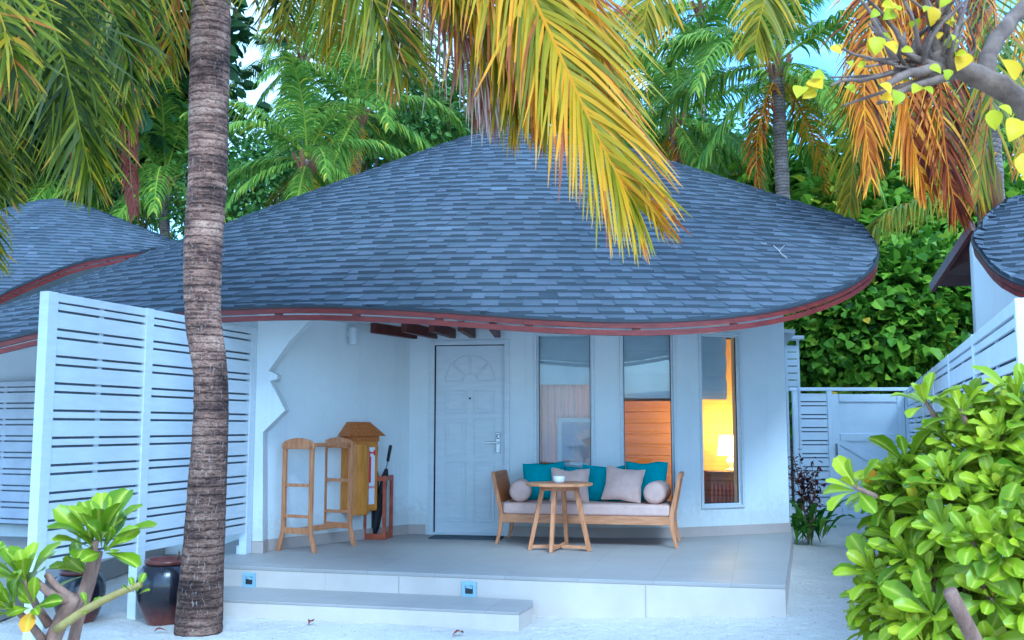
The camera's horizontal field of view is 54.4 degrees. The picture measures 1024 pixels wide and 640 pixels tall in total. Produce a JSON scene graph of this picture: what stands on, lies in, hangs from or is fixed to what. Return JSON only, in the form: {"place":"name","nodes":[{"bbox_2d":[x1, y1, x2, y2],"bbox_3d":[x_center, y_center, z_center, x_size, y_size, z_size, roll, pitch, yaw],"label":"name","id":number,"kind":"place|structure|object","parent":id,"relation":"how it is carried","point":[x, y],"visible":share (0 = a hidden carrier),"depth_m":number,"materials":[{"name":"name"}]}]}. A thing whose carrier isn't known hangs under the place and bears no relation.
{"place":"outdoors","nodes":[
{"label":"outdoors","id":0,"kind":"place"},
{"bbox_2d":[0,536,171,620],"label":"paving","id":1,"kind":"structure","parent":0,"point":[111,567],"depth_m":10.02,"materials":[{"name":"concrete"}]},
{"bbox_2d":[0,381,35,524],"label":"slatted fence","id":2,"kind":"object","parent":1,"relation":"on","point":[17,400],"visible":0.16,"depth_m":11.86,"materials":[{"name":"grey paint"}]},
{"bbox_2d":[0,507,912,639],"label":"sand ground","id":3,"kind":"structure","parent":0,"point":[113,622],"depth_m":7.54,"materials":[{"name":"white sand"}]},
{"bbox_2d":[0,488,156,639],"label":"shrub","id":4,"kind":"object","parent":3,"relation":"on","point":[100,516],"visible":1,"depth_m":3.02,"materials":[{"name":"green plant"}]},
{"bbox_2d":[52,568,105,623],"bbox_3d":[-3.400,2.168,7.813,0.393,0.417,0.393,0,-6,0],"label":"glazed jar","id":5,"kind":"object","parent":3,"relation":"on","point":[74,585],"visible":0.44,"depth_m":7.71,"materials":[{"name":"ceramic"}]},
{"bbox_2d":[0,94,157,231],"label":"broadleaf tree","id":6,"kind":"object","parent":3,"relation":"on","point":[41,165],"visible":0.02,"depth_m":26.70,"materials":[{"name":"green plant"}]},
{"bbox_2d":[1,148,157,231],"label":"broadleaf tree","id":7,"kind":"object","parent":3,"relation":"on","point":[56,187],"visible":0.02,"depth_m":26.83,"materials":[{"name":"green plant"}]},
{"bbox_2d":[0,198,175,305],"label":"villa","id":8,"kind":"object","parent":3,"relation":"on","point":[54,241],"visible":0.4,"depth_m":18.45,"materials":[{"name":"concrete"}]},
{"bbox_2d":[0,0,177,279],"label":"coconut palm","id":9,"kind":"object","parent":3,"relation":"on","point":[23,25],"visible":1,"depth_m":5.12,"materials":[{"name":"green plant"}]},
{"bbox_2d":[1,93,186,240],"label":"coconut palm","id":10,"kind":"object","parent":3,"relation":"on","point":[41,190],"visible":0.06,"depth_m":26.37,"materials":[{"name":"green plant"}]},
{"bbox_2d":[53,105,187,228],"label":"broadleaf tree","id":11,"kind":"object","parent":3,"relation":"on","point":[115,198],"visible":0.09,"depth_m":27.02,"materials":[{"name":"green plant"}]},
{"bbox_2d":[22,291,256,639],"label":"privacy fence","id":12,"kind":"object","parent":3,"relation":"on","point":[114,396],"visible":0.88,"depth_m":7.88,"materials":[{"name":"white paint"}]},
{"bbox_2d":[3,0,292,207],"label":"broadleaf tree","id":13,"kind":"object","parent":3,"relation":"on","point":[239,22],"visible":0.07,"depth_m":27.11,"materials":[{"name":"green plant"}]},
{"bbox_2d":[135,551,181,625],"bbox_3d":[-2.700,2.092,7.801,0.474,0.564,0.474,0,-6,0],"label":"glazed jar","id":14,"kind":"object","parent":3,"relation":"on","point":[157,602],"visible":0.73,"depth_m":7.61,"materials":[{"name":"ceramic"}]},
{"bbox_2d":[48,57,278,237],"bbox_3d":[-9.627,-0.894,26.606,6.833,10.478,6.127,-3,-7,28],"label":"coconut palm","id":15,"kind":"object","parent":3,"relation":"on","point":[159,186],"visible":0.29,"depth_m":26.01,"materials":[{"name":"green plant"}]},
{"bbox_2d":[136,103,294,240],"bbox_3d":[-7.352,-0.666,27.264,5.515,10.176,5.818,0,-6,0],"label":"broadleaf tree","id":16,"kind":"object","parent":3,"relation":"on","point":[248,202],"visible":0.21,"depth_m":26.26,"materials":[{"name":"green plant"}]},
{"bbox_2d":[179,50,405,211],"bbox_3d":[-4.093,-0.626,19.441,4.424,8.437,4.088,6,-8,-43],"label":"coconut palm","id":17,"kind":"object","parent":3,"relation":"on","point":[310,162],"visible":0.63,"depth_m":19.55,"materials":[{"name":"green plant"}]},
{"bbox_2d":[229,0,376,146],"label":"coconut palm","id":18,"kind":"object","parent":3,"relation":"on","point":[266,62],"visible":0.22,"depth_m":30.81,"materials":[{"name":"green plant"}]},
{"bbox_2d":[241,96,384,201],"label":"broadleaf tree","id":19,"kind":"object","parent":3,"relation":"on","point":[281,153],"visible":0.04,"depth_m":25.75,"materials":[{"name":"green plant"}]},
{"bbox_2d":[250,0,466,191],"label":"coconut palm","id":20,"kind":"object","parent":3,"relation":"on","point":[356,89],"visible":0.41,"depth_m":22.80,"materials":[{"name":"green plant"}]},
{"bbox_2d":[51,0,692,636],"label":"coconut palm","id":21,"kind":"object","parent":3,"relation":"on","point":[551,62],"visible":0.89,"depth_m":5.87,"materials":[{"name":"yellow plant"}]},
{"bbox_2d":[289,23,474,172],"bbox_3d":[-3.309,-1.778,25.433,4.954,11.989,4.701,0,-6,0],"label":"broadleaf tree","id":22,"kind":"object","parent":3,"relation":"on","point":[409,122],"visible":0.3,"depth_m":25.34,"materials":[{"name":"green plant"}]},
{"bbox_2d":[374,94,484,164],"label":"broadleaf tree","id":23,"kind":"object","parent":3,"relation":"on","point":[452,128],"depth_m":28.59,"materials":[{"name":"green plant"}]},
{"bbox_2d":[0,125,878,631],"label":"villa","id":24,"kind":"object","parent":3,"relation":"on","point":[438,315],"visible":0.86,"depth_m":10.36,"materials":[{"name":"tile"}]},
{"bbox_2d":[276,437,355,552],"bbox_3d":[-1.954,1.739,10.032,0.476,1.100,0.694,-3,-7,25],"label":"towel rack","id":25,"kind":"object","parent":24,"relation":"on","point":[311,446],"visible":0.97,"depth_m":9.81,"materials":[{"name":"brown wood"}]},
{"bbox_2d":[338,422,385,515],"bbox_3d":[-1.613,1.586,10.673,0.185,0.980,0.539,-5,-8,39],"label":"wall cabinet","id":26,"kind":"object","parent":24,"relation":"attached to","point":[363,437],"depth_m":10.60,"materials":[{"name":"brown wood"}]},
{"bbox_2d":[363,475,393,539],"bbox_3d":[-1.465,2.042,10.888,0.260,0.680,0.260,-1,-6,12],"label":"umbrella stand","id":27,"kind":"object","parent":24,"relation":"on","point":[384,535],"visible":0.75,"depth_m":10.77,"materials":[{"name":"red wood"}]},
{"bbox_2d":[371,472,378,527],"bbox_3d":[-1.509,1.873,10.930,0.095,0.980,0.098,0,-6,0],"label":"umbrella","id":28,"kind":"object","parent":27,"relation":"in","point":[372,515],"visible":0.25,"depth_m":10.87,"materials":[{"name":"black fabric"}]},
{"bbox_2d":[373,445,391,533],"bbox_3d":[-1.417,1.863,10.877,0.200,0.990,0.098,0,-6,0],"label":"umbrella","id":29,"kind":"object","parent":27,"relation":"in","point":[377,519],"visible":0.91,"depth_m":10.83,"materials":[{"name":"black fabric"}]},
{"bbox_2d":[429,535,503,539],"bbox_3d":[-0.497,2.373,10.872,0.780,0.014,0.300,-1,-6,10],"label":"doormat","id":30,"kind":"object","parent":24,"relation":"on","point":[476,537],"visible":0.81,"depth_m":10.79,"materials":[{"name":"grey fabric"}]},
{"bbox_2d":[434,345,503,532],"bbox_3d":[-0.493,1.349,11.295,0.821,2.123,0.116,-1,-6,10],"label":"door","id":31,"kind":"structure","parent":24,"relation":"in","point":[469,447],"depth_m":11.31,"materials":[{"name":"white paint"}]},
{"bbox_2d":[526,481,592,552],"bbox_3d":[0.471,1.948,9.883,0.670,0.659,0.670,0,-6,0],"label":"side table","id":32,"kind":"object","parent":24,"relation":"on","point":[554,488],"visible":1,"depth_m":9.78,"materials":[{"name":"brown wood"}]},
{"bbox_2d":[553,476,564,482],"bbox_3d":[0.467,1.585,9.902,0.120,0.066,0.120,0,-6,0],"label":"bowl","id":33,"kind":"object","parent":32,"relation":"on","point":[558,479],"visible":1,"depth_m":9.85,"materials":[{"name":"white ceramic"}]},
{"bbox_2d":[534,333,594,465],"bbox_3d":[0.593,1.114,11.169,0.678,1.975,0.155,-1,-6,10],"label":"window","id":34,"kind":"structure","parent":24,"relation":"in","point":[559,359],"depth_m":11.26,"materials":[{"name":"white glass"}]},
{"bbox_2d":[540,385,589,462],"bbox_3d":[0.641,0.899,11.473,0.920,1.478,0.066,-1,-6,9],"label":"curtain","id":35,"kind":"object","parent":24,"relation":"hanging from","point":[564,401],"visible":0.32,"depth_m":11.47,"materials":[{"name":"fabric"}]},
{"bbox_2d":[491,470,683,548],"bbox_3d":[0.807,1.969,10.478,1.972,0.738,0.634,-1,-6,12],"label":"daybed","id":36,"kind":"object","parent":24,"relation":"on","point":[511,511],"visible":0.99,"depth_m":10.21,"materials":[{"name":"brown wood"}]},
{"bbox_2d":[509,479,531,501],"bbox_3d":[0.098,1.819,10.646,0.232,0.232,0.460,0,-6,4],"label":"bolster","id":37,"kind":"object","parent":36,"relation":"on","point":[520,490],"visible":0.95,"depth_m":10.43,"materials":[{"name":"beige fabric"}]},
{"bbox_2d":[523,462,564,499],"bbox_3d":[0.336,1.749,10.787,0.460,0.425,0.162,-1,-22,8],"label":"cushion","id":38,"kind":"object","parent":36,"relation":"on","point":[536,472],"visible":0.5,"depth_m":10.76,"materials":[{"name":"teal fabric"}]},
{"bbox_2d":[549,467,589,501],"bbox_3d":[0.614,1.749,10.555,0.420,0.394,0.142,-1,-30,9],"label":"cushion","id":39,"kind":"object","parent":36,"relation":"on","point":[579,475],"visible":0.63,"depth_m":10.52,"materials":[{"name":"beige fabric"}]},
{"bbox_2d":[564,466,582,470],"bbox_3d":[0.749,1.768,10.759,0.400,0.374,0.144,-2,-20,15],"label":"cushion","id":40,"kind":"object","parent":36,"relation":"on","point":[569,468],"visible":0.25,"depth_m":10.82,"materials":[{"name":"teal fabric"}]},
{"bbox_2d":[583,465,624,500],"bbox_3d":[0.988,1.747,10.680,0.460,0.408,0.158,-1,-24,6],"label":"cushion","id":41,"kind":"object","parent":36,"relation":"on","point":[597,476],"visible":0.41,"depth_m":10.62,"materials":[{"name":"teal fabric"}]},
{"bbox_2d":[601,465,645,502],"bbox_3d":[1.164,1.716,10.400,0.420,0.379,0.171,3,-29,18],"label":"cushion","id":42,"kind":"object","parent":36,"relation":"on","point":[624,484],"visible":1,"depth_m":10.34,"materials":[{"name":"beige fabric"}]},
{"bbox_2d":[625,461,667,501],"bbox_3d":[1.421,1.719,10.557,0.460,0.453,0.159,-2,-23,16],"label":"cushion","id":43,"kind":"object","parent":36,"relation":"on","point":[655,471],"visible":0.46,"depth_m":10.52,"materials":[{"name":"teal fabric"}]},
{"bbox_2d":[643,480,670,503],"bbox_3d":[1.511,1.787,10.347,0.232,0.232,0.460,-2,-6,18],"label":"bolster","id":44,"kind":"object","parent":36,"relation":"on","point":[657,492],"visible":1,"depth_m":10.14,"materials":[{"name":"beige fabric"}]},
{"bbox_2d":[624,401,671,501],"bbox_3d":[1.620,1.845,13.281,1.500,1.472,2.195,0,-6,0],"label":"wooden slatted blind","id":45,"kind":"object","parent":24,"relation":"on","point":[647,432],"visible":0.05,"depth_m":12.23,"materials":[{"name":"brown wood"}]},
{"bbox_2d":[619,335,677,508],"bbox_3d":[1.511,1.107,11.108,0.627,1.975,0.155,0,-6,-2],"label":"window","id":46,"kind":"structure","parent":24,"relation":"in","point":[645,361],"depth_m":11.20,"materials":[{"name":"white glass"}]},
{"bbox_2d":[704,470,733,502],"bbox_3d":[2.632,2.146,11.889,0.640,0.685,0.400,0,-6,0],"label":"bedside table","id":47,"kind":"object","parent":24,"relation":"on","point":[718,486],"visible":0.28,"depth_m":11.73,"materials":[{"name":"brown wood"}]},
{"bbox_2d":[717,435,733,470],"bbox_3d":[2.622,1.595,11.948,0.310,0.420,0.310,0,-6,0],"label":"bedside lamp","id":48,"kind":"object","parent":47,"relation":"on","point":[725,446],"visible":0.81,"depth_m":11.86,"materials":[{"name":"white ceramic"}]},
{"bbox_2d":[698,332,744,508],"bbox_3d":[2.345,1.130,11.319,0.571,1.975,0.155,2,-7,-22],"label":"window","id":49,"kind":"structure","parent":24,"relation":"in","point":[712,362],"depth_m":11.39,"materials":[{"name":"white paint"}]},
{"bbox_2d":[363,39,550,154],"bbox_3d":[-2.018,-1.775,27.050,6.376,12.335,6.095,5,-8,-40],"label":"coconut palm","id":50,"kind":"object","parent":3,"relation":"on","point":[445,105],"visible":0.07,"depth_m":26.88,"materials":[{"name":"green plant"}]},
{"bbox_2d":[126,543,847,639],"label":"leaf litter","id":51,"kind":"object","parent":3,"relation":"on","point":[644,625],"visible":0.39,"depth_m":7.52,"materials":[{"name":"brown plant"}]},
{"bbox_2d":[461,91,568,131],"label":"broadleaf tree","id":52,"kind":"object","parent":3,"relation":"on","point":[495,125],"depth_m":30.88,"materials":[{"name":"green plant"}]},
{"bbox_2d":[441,1,691,156],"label":"coconut palm","id":53,"kind":"object","parent":3,"relation":"on","point":[645,56],"visible":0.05,"depth_m":26.92,"materials":[{"name":"green plant"}]},
{"bbox_2d":[568,78,734,173],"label":"broadleaf tree","id":54,"kind":"object","parent":3,"relation":"on","point":[698,116],"depth_m":29.45,"materials":[{"name":"green plant"}]},
{"bbox_2d":[609,0,821,161],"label":"coconut palm","id":55,"kind":"object","parent":3,"relation":"on","point":[697,6],"visible":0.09,"depth_m":30.15,"materials":[{"name":"green plant"}]},
{"bbox_2d":[610,0,823,191],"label":"coconut palm","id":56,"kind":"object","parent":3,"relation":"on","point":[676,138],"visible":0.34,"depth_m":23.04,"materials":[{"name":"green plant"}]},
{"bbox_2d":[659,98,794,182],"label":"broadleaf tree","id":57,"kind":"object","parent":3,"relation":"on","point":[718,119],"visible":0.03,"depth_m":28.71,"materials":[{"name":"green plant"}]},
{"bbox_2d":[620,0,966,506],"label":"coconut palm","id":58,"kind":"object","parent":3,"relation":"on","point":[778,89],"visible":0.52,"depth_m":19.53,"materials":[{"name":"green plant"}]},
{"bbox_2d":[784,335,803,522],"bbox_3d":[4.020,1.600,14.110,0.240,2.745,0.300,0,-6,0],"label":"louvre screen","id":59,"kind":"object","parent":3,"relation":"on","point":[796,338],"visible":0.82,"depth_m":14.16,"materials":[{"name":"paint"}]},
{"bbox_2d":[724,131,897,193],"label":"broadleaf tree","id":60,"kind":"object","parent":3,"relation":"on","point":[793,167],"visible":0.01,"depth_m":23.81,"materials":[{"name":"green plant"}]},
{"bbox_2d":[613,0,1023,246],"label":"coconut palm","id":61,"kind":"object","parent":3,"relation":"on","point":[976,177],"visible":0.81,"depth_m":10.53,"materials":[{"name":"orange plant"}]},
{"bbox_2d":[787,449,854,544],"bbox_3d":[3.814,2.196,12.351,0.707,1.190,1.167,6,-8,-42],"label":"garden plant","id":62,"kind":"object","parent":3,"relation":"on","point":[810,524],"visible":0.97,"depth_m":12.31,"materials":[{"name":"green plant"}]},
{"bbox_2d":[788,387,909,524],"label":"garden gate","id":63,"kind":"structure","parent":3,"relation":"on","point":[836,425],"depth_m":15.01,"materials":[{"name":"paint"}]},
{"bbox_2d":[733,69,964,182],"bbox_3d":[8.524,-1.231,24.201,6.102,10.650,5.978,-3,-7,28],"label":"coconut palm","id":64,"kind":"object","parent":3,"relation":"on","point":[756,73],"visible":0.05,"depth_m":24.55,"materials":[{"name":"green plant"}]},
{"bbox_2d":[784,275,917,439],"bbox_3d":[5.518,0.994,17.719,3.626,4.845,3.997,0,-6,0],"label":"broadleaf tree","id":65,"kind":"object","parent":3,"relation":"on","point":[813,334],"visible":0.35,"depth_m":16.50,"materials":[{"name":"green plant"}]},
{"bbox_2d":[789,150,959,245],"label":"broadleaf tree","id":66,"kind":"object","parent":3,"relation":"on","point":[897,194],"visible":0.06,"depth_m":19.55,"materials":[{"name":"green plant"}]},
{"bbox_2d":[802,221,973,393],"bbox_3d":[6.800,0.825,17.771,4.054,5.199,4.960,0,-6,0],"label":"broadleaf tree","id":67,"kind":"object","parent":3,"relation":"on","point":[914,364],"visible":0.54,"depth_m":16.33,"materials":[{"name":"green plant"}]},
{"bbox_2d":[793,0,1023,180],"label":"bare tree","id":68,"kind":"object","parent":3,"relation":"on","point":[938,60],"visible":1,"depth_m":3.10,"materials":[{"name":"grey plant"}]},
{"bbox_2d":[815,78,1020,178],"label":"coconut palm","id":69,"kind":"object","parent":3,"relation":"on","point":[1004,134],"visible":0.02,"depth_m":21.86,"materials":[{"name":"green plant"}]},
{"bbox_2d":[823,363,1023,639],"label":"shrub","id":70,"kind":"object","parent":3,"relation":"on","point":[964,580],"visible":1,"depth_m":3.37,"materials":[{"name":"green plant"}]},
{"bbox_2d":[875,224,973,382],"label":"broadleaf tree","id":71,"kind":"object","parent":3,"relation":"on","point":[964,316],"visible":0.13,"depth_m":16.43,"materials":[{"name":"green plant"}]},
{"bbox_2d":[881,133,1023,241],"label":"broadleaf tree","id":72,"kind":"object","parent":3,"relation":"on","point":[1015,187],"visible":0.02,"depth_m":20.21,"materials":[{"name":"green plant"}]},
{"bbox_2d":[903,32,1023,175],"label":"broadleaf tree","id":73,"kind":"object","parent":3,"relation":"on","point":[1009,146],"visible":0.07,"depth_m":26.23,"materials":[{"name":"green plant"}]},
{"bbox_2d":[907,298,1023,557],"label":"boundary fence","id":74,"kind":"object","parent":3,"relation":"on","point":[996,343],"visible":0.19,"depth_m":5.82,"materials":[{"name":"paint"}]},
{"bbox_2d":[929,195,1023,332],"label":"villa","id":75,"kind":"object","parent":3,"relation":"on","point":[984,259],"visible":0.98,"depth_m":9.35,"materials":[{"name":"concrete"}]},
{"bbox_2d":[144,0,1023,239],"label":"sky","id":76,"kind":"structure","parent":0,"point":[827,62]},
{"bbox_3d":[0.634,2.041,11.312,0.820,0.771,0.220,-1,-6,10],"label":"dresser","id":77,"kind":"object","parent":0,"visible":0},
{"bbox_2d":[557,418,589,465],"bbox_3d":[0.766,1.382,11.299,0.500,0.537,0.025,-1,-6,10],"label":"picture frame","id":78,"kind":"object","parent":77,"relation":"on","point":[573,435],"visible":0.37,"depth_m":11.31,"materials":[{"name":"white paint"}]}
]}

